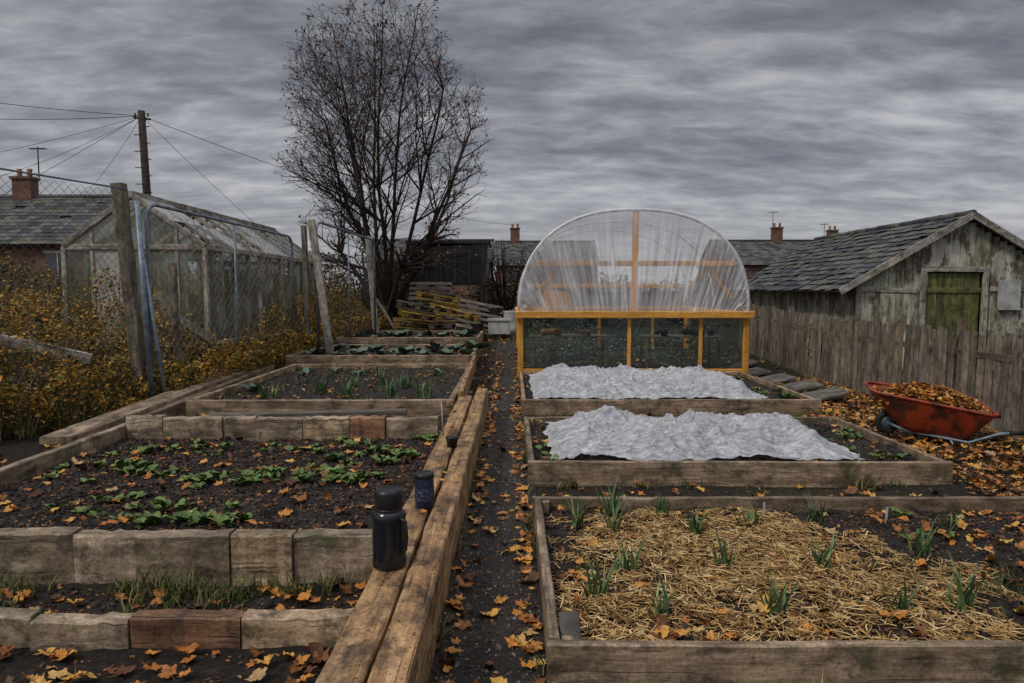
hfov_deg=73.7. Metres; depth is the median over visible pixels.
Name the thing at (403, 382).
leek plant
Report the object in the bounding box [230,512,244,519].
spinach plant
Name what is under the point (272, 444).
spinach plant
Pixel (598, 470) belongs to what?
raised bed
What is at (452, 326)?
wooden pallet
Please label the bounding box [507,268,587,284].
windows
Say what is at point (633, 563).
leek plant
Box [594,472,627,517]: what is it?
leek plant
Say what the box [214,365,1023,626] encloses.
grass
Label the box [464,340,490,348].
cabbage plant
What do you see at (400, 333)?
cabbage plant
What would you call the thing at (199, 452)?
spinach plant
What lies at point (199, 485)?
spinach plant
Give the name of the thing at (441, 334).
cabbage plant
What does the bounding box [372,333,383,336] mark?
cabbage plant
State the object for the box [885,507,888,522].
plant label
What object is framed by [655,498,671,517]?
leek plant
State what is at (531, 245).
slate roof
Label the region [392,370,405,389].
leek plant
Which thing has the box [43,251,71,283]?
windows
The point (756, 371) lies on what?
paving slab
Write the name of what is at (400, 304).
wooden pallet
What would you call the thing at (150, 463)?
spinach plant
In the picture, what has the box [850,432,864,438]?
spinach plant
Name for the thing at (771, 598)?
leek plant
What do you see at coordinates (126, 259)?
chain link fence
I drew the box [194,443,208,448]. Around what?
spinach plant
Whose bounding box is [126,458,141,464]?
spinach plant
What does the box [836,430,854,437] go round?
spinach plant
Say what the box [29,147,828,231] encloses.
tv aerials
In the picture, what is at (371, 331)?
cabbage plant
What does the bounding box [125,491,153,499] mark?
spinach plant
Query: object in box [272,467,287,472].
spinach plant
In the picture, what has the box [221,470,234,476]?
spinach plant
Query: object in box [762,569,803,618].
leek plant
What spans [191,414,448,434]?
raised bed
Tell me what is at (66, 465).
spinach plant
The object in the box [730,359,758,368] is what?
paving slab
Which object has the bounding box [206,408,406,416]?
timber plank
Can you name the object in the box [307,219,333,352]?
leaning fence post
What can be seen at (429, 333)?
cabbage plant
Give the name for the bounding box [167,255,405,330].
hedge shrub
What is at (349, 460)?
spinach plant
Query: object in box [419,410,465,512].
fallen leaves
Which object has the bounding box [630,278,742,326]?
hedge shrub
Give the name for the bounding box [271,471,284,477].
spinach plant
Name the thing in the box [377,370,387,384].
leek plant
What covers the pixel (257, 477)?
spinach plant
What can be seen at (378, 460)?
spinach plant
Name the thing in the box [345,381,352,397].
leek plant
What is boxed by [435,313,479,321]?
wooden pallet
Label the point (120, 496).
spinach plant
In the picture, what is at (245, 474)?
spinach plant
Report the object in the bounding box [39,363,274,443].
timber plank
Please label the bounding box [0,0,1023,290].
sky
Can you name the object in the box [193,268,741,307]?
hedge shrub
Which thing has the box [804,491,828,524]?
leek plant
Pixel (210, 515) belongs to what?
spinach plant
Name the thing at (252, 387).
cabbage plant
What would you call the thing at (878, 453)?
spinach plant
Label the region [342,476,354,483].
spinach plant
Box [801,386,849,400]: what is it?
paving slab
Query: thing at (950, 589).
leek plant
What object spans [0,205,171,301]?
brick walls
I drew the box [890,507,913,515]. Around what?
spinach plant
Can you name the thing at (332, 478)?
spinach plant
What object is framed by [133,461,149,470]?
spinach plant
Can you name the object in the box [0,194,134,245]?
slate roof
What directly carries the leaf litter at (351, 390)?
on the raised bed at (206, 403)
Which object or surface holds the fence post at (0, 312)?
on the ground at (202, 665)
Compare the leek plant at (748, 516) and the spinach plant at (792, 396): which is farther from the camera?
the spinach plant at (792, 396)
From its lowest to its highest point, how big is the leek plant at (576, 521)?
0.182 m
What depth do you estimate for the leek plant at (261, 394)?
8.61 m
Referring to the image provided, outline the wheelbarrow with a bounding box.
[865,381,1023,446]
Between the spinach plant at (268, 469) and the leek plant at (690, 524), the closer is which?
the leek plant at (690, 524)
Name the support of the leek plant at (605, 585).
on the raised bed at (570, 659)
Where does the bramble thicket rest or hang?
on the ground at (202, 665)
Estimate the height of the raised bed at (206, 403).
0.279 m
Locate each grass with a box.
[0,320,566,442]
[0,355,1023,682]
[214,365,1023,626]
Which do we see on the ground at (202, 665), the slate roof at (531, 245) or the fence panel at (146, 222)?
the fence panel at (146, 222)
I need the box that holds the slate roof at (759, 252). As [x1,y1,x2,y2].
[696,239,813,268]
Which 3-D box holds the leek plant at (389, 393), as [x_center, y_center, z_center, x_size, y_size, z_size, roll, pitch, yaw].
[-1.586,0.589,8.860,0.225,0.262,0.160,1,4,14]
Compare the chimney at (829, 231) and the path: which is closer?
the path
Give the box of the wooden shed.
[728,209,1023,370]
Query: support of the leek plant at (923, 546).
on the raised bed at (570, 659)
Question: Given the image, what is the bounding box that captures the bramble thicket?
[0,252,391,438]
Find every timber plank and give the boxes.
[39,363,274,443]
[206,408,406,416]
[315,395,471,682]
[458,355,475,396]
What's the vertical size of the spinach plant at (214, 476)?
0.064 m
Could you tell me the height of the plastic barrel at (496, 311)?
0.800 m
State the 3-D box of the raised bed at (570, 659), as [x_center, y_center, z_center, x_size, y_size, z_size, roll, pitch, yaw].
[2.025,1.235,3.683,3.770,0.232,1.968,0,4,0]
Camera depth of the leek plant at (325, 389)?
9.05 m
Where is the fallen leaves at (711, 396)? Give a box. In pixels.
[523,374,777,398]
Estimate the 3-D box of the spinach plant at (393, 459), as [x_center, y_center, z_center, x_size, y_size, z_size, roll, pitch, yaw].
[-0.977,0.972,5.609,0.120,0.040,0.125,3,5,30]
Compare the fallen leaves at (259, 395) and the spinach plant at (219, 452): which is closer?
the spinach plant at (219, 452)
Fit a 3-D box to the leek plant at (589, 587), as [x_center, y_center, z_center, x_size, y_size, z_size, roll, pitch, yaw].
[0.322,1.115,3.196,0.288,0.290,0.220,-4,6,-43]
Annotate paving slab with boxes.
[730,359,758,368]
[748,367,770,376]
[757,373,797,383]
[780,379,824,391]
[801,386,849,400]
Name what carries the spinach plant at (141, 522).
on the raised bed at (74, 553)
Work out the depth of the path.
3.81 m
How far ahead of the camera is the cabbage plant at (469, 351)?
13.18 m
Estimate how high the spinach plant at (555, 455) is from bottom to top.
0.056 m
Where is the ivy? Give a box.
[751,310,858,376]
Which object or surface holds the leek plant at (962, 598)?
on the raised bed at (570, 659)
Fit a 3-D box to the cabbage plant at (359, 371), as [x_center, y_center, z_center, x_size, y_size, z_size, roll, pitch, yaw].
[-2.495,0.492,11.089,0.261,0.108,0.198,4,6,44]
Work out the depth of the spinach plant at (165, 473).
5.13 m
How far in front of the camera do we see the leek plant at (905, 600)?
3.09 m
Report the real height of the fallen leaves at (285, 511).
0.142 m
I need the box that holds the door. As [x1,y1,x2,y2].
[926,273,980,369]
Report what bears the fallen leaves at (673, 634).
on the raised bed at (570, 659)
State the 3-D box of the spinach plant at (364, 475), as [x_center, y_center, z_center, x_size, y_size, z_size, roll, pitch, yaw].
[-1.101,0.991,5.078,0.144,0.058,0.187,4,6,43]
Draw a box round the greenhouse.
[61,191,320,386]
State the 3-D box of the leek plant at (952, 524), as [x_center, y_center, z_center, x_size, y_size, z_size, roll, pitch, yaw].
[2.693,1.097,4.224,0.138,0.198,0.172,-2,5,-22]
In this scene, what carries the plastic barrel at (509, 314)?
on the ground at (202, 665)
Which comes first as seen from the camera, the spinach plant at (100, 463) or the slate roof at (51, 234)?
the spinach plant at (100, 463)
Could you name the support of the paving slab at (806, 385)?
on the ground at (202, 665)
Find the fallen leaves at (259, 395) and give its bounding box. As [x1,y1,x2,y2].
[219,366,464,399]
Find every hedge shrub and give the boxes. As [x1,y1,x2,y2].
[0,249,286,319]
[0,251,83,363]
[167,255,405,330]
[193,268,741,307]
[362,239,650,328]
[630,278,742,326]
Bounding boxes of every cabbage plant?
[241,383,264,390]
[297,367,313,374]
[306,348,325,354]
[330,367,340,372]
[331,349,345,354]
[334,345,341,351]
[345,345,362,349]
[346,346,367,354]
[351,368,364,374]
[362,329,374,334]
[366,344,384,351]
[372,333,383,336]
[373,349,386,354]
[388,329,408,336]
[390,345,413,354]
[414,349,430,354]
[421,330,433,335]
[425,342,447,350]
[430,367,446,374]
[433,331,446,336]
[433,348,453,354]
[447,342,465,350]
[454,329,471,336]
[459,348,476,354]
[460,329,477,335]
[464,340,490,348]
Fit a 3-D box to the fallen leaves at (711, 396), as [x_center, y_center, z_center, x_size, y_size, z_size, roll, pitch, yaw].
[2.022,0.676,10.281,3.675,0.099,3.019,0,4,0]
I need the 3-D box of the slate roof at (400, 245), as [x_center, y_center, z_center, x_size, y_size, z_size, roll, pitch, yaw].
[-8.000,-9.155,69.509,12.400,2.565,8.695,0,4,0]
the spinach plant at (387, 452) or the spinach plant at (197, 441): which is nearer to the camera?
the spinach plant at (387, 452)
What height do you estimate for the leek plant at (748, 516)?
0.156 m
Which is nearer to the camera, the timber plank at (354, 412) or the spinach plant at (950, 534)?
the spinach plant at (950, 534)
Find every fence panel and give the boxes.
[144,203,294,393]
[316,221,375,350]
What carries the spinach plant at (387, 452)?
on the raised bed at (74, 553)
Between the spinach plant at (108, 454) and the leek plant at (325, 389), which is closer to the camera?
the spinach plant at (108, 454)
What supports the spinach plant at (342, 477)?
on the raised bed at (74, 553)
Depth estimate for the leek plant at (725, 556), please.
3.65 m
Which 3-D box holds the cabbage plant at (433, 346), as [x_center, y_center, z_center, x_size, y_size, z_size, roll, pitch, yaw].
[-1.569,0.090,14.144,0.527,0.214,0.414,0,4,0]
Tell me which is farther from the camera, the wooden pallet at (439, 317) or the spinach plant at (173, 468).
the wooden pallet at (439, 317)
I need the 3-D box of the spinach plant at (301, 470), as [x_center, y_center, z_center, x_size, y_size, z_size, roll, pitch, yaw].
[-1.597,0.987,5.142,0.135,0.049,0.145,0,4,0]
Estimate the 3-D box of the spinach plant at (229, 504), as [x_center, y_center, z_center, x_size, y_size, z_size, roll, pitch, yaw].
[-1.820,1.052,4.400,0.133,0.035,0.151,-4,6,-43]
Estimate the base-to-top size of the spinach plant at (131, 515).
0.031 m
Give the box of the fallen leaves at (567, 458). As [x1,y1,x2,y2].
[532,420,921,461]
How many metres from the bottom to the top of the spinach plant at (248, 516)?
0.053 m
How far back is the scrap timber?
18.98 m
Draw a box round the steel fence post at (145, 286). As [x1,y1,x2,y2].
[134,201,166,397]
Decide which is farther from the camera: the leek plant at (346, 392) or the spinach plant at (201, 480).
the leek plant at (346, 392)
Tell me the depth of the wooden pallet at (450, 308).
18.52 m
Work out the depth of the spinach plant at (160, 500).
4.44 m
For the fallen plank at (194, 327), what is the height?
0.899 m
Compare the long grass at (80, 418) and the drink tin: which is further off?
the long grass at (80, 418)
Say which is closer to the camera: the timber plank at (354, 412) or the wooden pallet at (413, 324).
the timber plank at (354, 412)
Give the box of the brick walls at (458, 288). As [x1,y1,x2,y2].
[366,263,492,302]
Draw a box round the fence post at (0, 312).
[0,277,6,376]
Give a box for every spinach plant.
[43,471,58,479]
[43,502,67,509]
[53,462,74,468]
[70,506,95,513]
[80,478,96,482]
[87,508,104,517]
[88,459,106,466]
[89,495,108,501]
[103,451,117,456]
[108,494,127,502]
[109,511,127,519]
[110,458,130,467]
[116,467,135,472]
[123,502,143,509]
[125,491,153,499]
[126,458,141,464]
[127,513,146,520]
[128,465,145,470]
[131,467,147,474]
[132,515,153,527]
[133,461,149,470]
[133,513,152,517]
[134,460,147,467]
[137,446,153,453]
[139,459,154,465]
[141,464,160,474]
[143,510,169,523]
[148,496,171,505]
[152,502,170,510]
[155,470,175,476]
[160,510,192,522]
[165,444,179,451]
[169,465,185,471]
[174,498,195,510]
[176,473,200,481]
[183,510,213,524]
[187,481,208,488]
[189,438,205,446]
[192,476,214,482]
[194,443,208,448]
[195,450,211,453]
[195,473,212,480]
[204,509,226,517]
[205,473,223,480]
[209,514,233,526]
[210,449,225,455]
[211,512,239,518]
[216,441,233,446]
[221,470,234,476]
[223,500,242,508]
[227,477,247,484]
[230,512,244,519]
[233,512,252,520]
[236,471,253,481]
[245,473,264,480]
[260,465,279,473]
[260,472,279,481]
[268,442,281,446]
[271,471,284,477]
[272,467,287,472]
[285,445,305,450]
[291,473,313,480]
[294,467,308,474]
[306,462,319,468]
[312,447,324,453]
[315,463,339,471]
[319,453,342,459]
[321,471,341,481]
[324,452,338,459]
[325,464,344,473]
[329,472,349,479]
[334,435,348,441]
[339,457,353,462]
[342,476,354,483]
[343,439,358,446]
[346,471,371,477]
[348,471,371,479]
[348,477,364,481]
[353,451,363,456]
[360,438,377,445]
[364,445,381,452]
[369,455,384,459]
[371,471,385,476]
[372,455,391,462]
[383,449,395,454]
[386,457,401,462]
[390,449,406,455]
[406,448,419,456]
[422,433,438,439]
[535,442,551,449]
[546,453,564,459]
[786,393,796,397]
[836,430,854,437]
[841,427,853,430]
[843,446,857,451]
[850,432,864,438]
[868,450,882,454]
[872,453,887,458]
[881,452,899,458]
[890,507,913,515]
[896,452,911,458]
[900,532,916,539]
[943,531,955,538]
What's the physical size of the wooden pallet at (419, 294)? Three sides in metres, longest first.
1.200 x 0.956 x 0.194 m
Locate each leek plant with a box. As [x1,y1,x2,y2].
[257,381,271,399]
[257,385,270,398]
[267,384,278,398]
[312,376,326,392]
[316,375,329,392]
[317,378,325,393]
[335,380,349,397]
[340,379,351,397]
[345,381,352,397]
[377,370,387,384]
[378,369,391,383]
[381,379,394,396]
[385,378,395,395]
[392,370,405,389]
[401,371,408,388]
[407,375,412,387]
[414,380,424,397]
[418,380,427,397]
[426,380,435,398]
[557,497,588,524]
[566,498,587,528]
[571,543,608,602]
[587,548,622,598]
[590,501,629,533]
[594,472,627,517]
[597,478,625,516]
[603,497,625,532]
[612,540,637,570]
[614,532,648,573]
[638,574,678,622]
[646,563,679,616]
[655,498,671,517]
[656,491,669,515]
[683,497,710,533]
[692,507,707,534]
[702,531,740,565]
[710,520,743,568]
[731,505,751,528]
[745,502,763,529]
[753,573,793,618]
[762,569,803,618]
[803,530,838,569]
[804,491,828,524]
[804,497,821,523]
[804,535,842,571]
[878,573,918,611]
[887,574,927,612]
[901,517,926,553]
[914,515,939,556]
[929,548,981,608]
[937,501,965,532]
[947,551,991,611]
[949,513,963,530]
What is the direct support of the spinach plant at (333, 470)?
on the raised bed at (74, 553)
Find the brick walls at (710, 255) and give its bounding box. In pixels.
[698,245,768,303]
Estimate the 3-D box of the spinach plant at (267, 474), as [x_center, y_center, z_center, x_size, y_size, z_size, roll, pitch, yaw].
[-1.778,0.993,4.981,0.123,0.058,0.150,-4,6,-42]
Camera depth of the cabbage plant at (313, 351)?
13.11 m
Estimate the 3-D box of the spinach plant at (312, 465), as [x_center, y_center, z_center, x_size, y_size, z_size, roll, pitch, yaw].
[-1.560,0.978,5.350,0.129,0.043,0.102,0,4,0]
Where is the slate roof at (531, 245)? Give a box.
[494,240,598,265]
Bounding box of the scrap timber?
[376,294,533,336]
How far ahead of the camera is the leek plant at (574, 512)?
4.33 m
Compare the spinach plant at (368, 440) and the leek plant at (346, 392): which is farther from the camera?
the leek plant at (346, 392)
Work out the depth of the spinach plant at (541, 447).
6.33 m
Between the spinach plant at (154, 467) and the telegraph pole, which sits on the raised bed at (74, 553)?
the spinach plant at (154, 467)
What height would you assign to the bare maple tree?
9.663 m
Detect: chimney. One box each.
[9,169,40,198]
[510,224,519,242]
[770,223,783,242]
[825,226,838,234]
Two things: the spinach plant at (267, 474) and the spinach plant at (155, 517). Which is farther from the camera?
the spinach plant at (267, 474)
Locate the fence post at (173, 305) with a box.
[168,263,182,365]
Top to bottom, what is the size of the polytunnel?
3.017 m
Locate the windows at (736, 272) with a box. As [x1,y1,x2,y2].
[733,268,746,285]
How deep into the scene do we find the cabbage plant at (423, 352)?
13.13 m
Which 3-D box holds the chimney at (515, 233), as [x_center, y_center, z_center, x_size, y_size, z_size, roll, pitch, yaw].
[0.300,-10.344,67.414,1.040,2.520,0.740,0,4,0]
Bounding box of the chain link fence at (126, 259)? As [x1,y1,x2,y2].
[0,168,148,426]
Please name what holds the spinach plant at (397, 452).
on the raised bed at (74, 553)
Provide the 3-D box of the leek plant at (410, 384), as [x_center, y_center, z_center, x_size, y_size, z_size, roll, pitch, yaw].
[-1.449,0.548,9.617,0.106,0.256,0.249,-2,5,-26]
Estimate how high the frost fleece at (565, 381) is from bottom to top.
0.318 m
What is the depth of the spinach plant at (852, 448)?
6.19 m
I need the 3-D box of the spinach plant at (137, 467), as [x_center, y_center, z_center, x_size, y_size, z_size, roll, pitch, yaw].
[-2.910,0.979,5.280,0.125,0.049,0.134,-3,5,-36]
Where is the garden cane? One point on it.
(442, 419)
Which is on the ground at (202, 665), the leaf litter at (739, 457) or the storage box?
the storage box
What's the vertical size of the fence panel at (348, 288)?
2.706 m
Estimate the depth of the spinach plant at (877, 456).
5.90 m
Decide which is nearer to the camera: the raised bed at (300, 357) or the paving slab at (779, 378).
the paving slab at (779, 378)
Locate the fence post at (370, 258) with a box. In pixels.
[365,236,378,334]
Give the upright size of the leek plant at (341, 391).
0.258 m
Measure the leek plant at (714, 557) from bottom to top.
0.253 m
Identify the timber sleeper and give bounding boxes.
[367,388,487,682]
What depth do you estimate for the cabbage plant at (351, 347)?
14.10 m
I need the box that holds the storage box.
[487,318,510,333]
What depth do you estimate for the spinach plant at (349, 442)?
6.06 m
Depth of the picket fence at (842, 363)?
9.70 m
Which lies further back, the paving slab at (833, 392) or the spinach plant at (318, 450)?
the paving slab at (833, 392)
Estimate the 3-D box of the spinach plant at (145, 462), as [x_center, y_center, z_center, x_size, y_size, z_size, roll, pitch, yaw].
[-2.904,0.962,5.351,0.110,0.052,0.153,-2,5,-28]
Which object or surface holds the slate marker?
on the raised bed at (570, 659)
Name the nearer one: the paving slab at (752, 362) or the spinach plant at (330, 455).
the spinach plant at (330, 455)
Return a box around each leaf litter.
[0,584,358,612]
[218,367,464,399]
[342,401,456,678]
[531,421,912,460]
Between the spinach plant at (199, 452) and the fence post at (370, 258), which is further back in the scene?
the fence post at (370, 258)
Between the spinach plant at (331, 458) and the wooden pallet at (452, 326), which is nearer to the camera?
the spinach plant at (331, 458)
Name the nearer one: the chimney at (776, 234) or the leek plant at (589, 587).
the leek plant at (589, 587)
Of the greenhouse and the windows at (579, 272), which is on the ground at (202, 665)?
the greenhouse
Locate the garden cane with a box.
[441,402,443,435]
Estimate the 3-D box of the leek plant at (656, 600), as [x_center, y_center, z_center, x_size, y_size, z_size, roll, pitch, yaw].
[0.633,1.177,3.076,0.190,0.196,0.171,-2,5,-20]
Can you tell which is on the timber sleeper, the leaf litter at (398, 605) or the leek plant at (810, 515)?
the leaf litter at (398, 605)
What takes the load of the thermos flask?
on the timber plank at (378, 610)
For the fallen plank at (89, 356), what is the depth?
8.29 m
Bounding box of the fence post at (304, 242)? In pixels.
[301,225,310,347]
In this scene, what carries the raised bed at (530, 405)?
on the ground at (202, 665)
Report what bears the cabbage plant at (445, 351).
on the raised bed at (300, 357)
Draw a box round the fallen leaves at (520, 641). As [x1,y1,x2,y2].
[0,337,1023,682]
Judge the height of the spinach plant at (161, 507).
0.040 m
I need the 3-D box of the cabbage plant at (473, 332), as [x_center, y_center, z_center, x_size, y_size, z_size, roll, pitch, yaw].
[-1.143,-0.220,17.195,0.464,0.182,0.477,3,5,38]
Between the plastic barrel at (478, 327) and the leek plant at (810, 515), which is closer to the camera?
the leek plant at (810, 515)
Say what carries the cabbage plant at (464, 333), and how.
on the raised bed at (413, 339)
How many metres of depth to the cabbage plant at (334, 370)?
11.28 m
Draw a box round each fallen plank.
[0,334,92,364]
[153,298,221,346]
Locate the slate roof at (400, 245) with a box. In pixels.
[364,239,494,262]
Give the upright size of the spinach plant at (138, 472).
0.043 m
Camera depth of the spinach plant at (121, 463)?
5.35 m
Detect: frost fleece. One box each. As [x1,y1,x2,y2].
[529,363,767,398]
[543,405,864,460]
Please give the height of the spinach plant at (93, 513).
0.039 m
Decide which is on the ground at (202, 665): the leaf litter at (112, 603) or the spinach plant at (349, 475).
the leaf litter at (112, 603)
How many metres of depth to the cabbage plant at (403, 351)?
13.16 m
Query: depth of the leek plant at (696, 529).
4.16 m
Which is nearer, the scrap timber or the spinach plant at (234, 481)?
the spinach plant at (234, 481)
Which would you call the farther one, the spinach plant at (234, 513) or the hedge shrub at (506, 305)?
the hedge shrub at (506, 305)
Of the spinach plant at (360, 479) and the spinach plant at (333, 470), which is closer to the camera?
the spinach plant at (360, 479)
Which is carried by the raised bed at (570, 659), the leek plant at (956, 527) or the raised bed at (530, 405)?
the leek plant at (956, 527)
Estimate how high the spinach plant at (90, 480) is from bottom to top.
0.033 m
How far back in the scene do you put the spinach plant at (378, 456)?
5.70 m
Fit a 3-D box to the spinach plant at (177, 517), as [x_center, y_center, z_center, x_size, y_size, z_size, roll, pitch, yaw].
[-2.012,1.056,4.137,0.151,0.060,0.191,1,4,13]
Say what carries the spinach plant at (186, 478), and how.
on the raised bed at (74, 553)
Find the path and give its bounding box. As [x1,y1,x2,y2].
[427,341,546,682]
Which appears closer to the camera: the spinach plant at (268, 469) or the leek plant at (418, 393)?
the spinach plant at (268, 469)
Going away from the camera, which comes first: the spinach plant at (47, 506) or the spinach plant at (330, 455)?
the spinach plant at (47, 506)
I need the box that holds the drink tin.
[414,470,433,509]
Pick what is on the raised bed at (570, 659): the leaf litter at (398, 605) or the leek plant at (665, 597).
the leek plant at (665, 597)
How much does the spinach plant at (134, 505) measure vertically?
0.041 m
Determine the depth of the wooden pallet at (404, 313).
18.47 m
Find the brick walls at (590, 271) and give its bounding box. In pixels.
[496,266,597,303]
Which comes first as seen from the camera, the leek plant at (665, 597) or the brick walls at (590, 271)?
the leek plant at (665, 597)
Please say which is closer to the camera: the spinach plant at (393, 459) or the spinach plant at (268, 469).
the spinach plant at (268, 469)
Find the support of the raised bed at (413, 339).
on the ground at (202, 665)
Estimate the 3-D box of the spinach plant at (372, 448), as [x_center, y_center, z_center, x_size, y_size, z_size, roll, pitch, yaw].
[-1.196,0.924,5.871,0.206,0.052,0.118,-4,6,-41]
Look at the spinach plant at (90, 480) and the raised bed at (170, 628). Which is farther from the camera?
the spinach plant at (90, 480)
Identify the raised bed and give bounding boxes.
[0,414,438,586]
[0,582,366,651]
[186,364,468,416]
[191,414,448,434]
[285,344,480,366]
[333,330,483,343]
[519,371,821,415]
[524,416,952,487]
[532,496,1023,682]
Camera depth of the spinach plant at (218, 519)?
4.06 m
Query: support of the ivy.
attached to the picket fence at (842, 363)
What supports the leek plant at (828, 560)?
on the raised bed at (570, 659)
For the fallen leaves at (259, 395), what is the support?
on the raised bed at (206, 403)
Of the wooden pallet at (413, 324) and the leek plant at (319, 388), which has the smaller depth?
the leek plant at (319, 388)
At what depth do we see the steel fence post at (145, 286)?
8.69 m
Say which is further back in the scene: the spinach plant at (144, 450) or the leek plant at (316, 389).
the leek plant at (316, 389)
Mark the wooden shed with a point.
(946, 271)
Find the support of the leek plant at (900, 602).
on the raised bed at (570, 659)
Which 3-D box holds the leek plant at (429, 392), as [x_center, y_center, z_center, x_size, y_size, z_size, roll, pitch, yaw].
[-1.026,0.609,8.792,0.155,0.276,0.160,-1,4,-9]
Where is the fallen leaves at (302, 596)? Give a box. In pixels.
[0,574,365,613]
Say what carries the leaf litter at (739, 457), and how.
on the raised bed at (598, 470)
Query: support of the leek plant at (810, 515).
on the raised bed at (570, 659)
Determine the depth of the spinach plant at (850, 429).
7.10 m
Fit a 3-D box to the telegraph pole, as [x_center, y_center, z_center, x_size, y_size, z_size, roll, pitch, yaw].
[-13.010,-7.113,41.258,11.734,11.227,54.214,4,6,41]
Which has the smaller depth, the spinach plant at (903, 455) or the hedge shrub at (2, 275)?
the spinach plant at (903, 455)
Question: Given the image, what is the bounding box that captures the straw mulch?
[544,506,1023,640]
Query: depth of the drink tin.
4.01 m
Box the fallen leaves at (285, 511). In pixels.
[0,436,431,528]
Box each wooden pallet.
[393,317,436,329]
[395,300,440,314]
[397,308,445,323]
[409,282,451,312]
[414,291,458,305]
[428,301,478,320]
[428,322,471,330]
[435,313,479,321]
[455,298,502,337]
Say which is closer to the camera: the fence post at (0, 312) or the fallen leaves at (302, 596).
the fallen leaves at (302, 596)
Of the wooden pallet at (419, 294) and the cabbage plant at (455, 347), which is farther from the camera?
the wooden pallet at (419, 294)
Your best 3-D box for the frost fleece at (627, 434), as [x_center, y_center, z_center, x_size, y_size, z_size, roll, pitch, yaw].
[1.676,0.798,6.500,2.754,0.324,1.657,0,4,0]
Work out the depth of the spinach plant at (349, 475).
5.09 m
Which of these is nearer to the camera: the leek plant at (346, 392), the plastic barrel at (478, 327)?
the leek plant at (346, 392)
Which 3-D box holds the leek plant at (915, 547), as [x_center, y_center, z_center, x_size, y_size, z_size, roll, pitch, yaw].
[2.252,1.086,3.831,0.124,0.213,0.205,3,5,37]
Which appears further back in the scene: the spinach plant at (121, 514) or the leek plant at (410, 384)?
the leek plant at (410, 384)
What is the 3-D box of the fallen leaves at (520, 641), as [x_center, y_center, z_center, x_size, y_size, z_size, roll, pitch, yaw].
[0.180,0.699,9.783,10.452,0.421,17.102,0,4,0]
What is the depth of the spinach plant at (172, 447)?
6.01 m
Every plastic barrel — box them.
[472,323,483,333]
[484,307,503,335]
[503,311,515,336]
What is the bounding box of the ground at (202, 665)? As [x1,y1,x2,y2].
[0,291,1023,682]
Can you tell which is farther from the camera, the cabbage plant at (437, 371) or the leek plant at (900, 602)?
the cabbage plant at (437, 371)
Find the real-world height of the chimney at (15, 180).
1.920 m
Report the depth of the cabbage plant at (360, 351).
13.21 m
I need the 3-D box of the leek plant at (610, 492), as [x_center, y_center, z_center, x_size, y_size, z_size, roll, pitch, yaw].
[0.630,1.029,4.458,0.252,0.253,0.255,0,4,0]
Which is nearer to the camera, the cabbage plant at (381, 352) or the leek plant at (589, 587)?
the leek plant at (589, 587)
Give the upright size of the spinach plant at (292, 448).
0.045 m
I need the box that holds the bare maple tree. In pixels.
[270,0,494,330]
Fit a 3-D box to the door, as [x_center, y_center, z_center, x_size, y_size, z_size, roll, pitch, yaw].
[8.485,-0.358,13.229,1.109,1.930,0.063,0,4,0]
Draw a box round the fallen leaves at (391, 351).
[306,346,466,354]
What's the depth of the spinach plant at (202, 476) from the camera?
5.01 m
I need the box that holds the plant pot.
[445,435,458,447]
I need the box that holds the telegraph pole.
[0,103,507,282]
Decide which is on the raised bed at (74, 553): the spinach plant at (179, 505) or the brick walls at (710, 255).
the spinach plant at (179, 505)
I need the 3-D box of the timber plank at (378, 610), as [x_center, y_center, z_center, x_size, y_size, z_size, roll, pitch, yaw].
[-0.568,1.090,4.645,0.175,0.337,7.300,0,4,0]
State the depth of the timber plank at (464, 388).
9.66 m
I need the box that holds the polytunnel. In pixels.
[515,208,754,376]
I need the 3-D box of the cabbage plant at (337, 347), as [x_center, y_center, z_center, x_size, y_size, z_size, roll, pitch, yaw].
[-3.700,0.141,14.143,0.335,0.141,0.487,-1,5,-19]
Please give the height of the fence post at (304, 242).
2.902 m
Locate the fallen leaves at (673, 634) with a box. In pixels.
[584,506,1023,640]
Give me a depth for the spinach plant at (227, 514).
4.16 m
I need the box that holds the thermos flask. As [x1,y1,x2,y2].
[371,485,407,571]
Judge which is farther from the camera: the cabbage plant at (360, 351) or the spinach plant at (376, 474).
the cabbage plant at (360, 351)
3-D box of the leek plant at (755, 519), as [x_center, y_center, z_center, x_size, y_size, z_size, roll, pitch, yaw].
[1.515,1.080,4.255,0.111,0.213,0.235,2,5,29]
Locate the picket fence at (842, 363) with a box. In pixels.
[739,301,1023,440]
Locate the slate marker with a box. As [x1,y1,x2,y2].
[559,611,580,639]
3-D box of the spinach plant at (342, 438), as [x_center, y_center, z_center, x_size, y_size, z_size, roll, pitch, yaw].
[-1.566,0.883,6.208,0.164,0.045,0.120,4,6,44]
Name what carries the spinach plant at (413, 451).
on the raised bed at (74, 553)
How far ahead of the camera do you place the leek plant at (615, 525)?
4.11 m

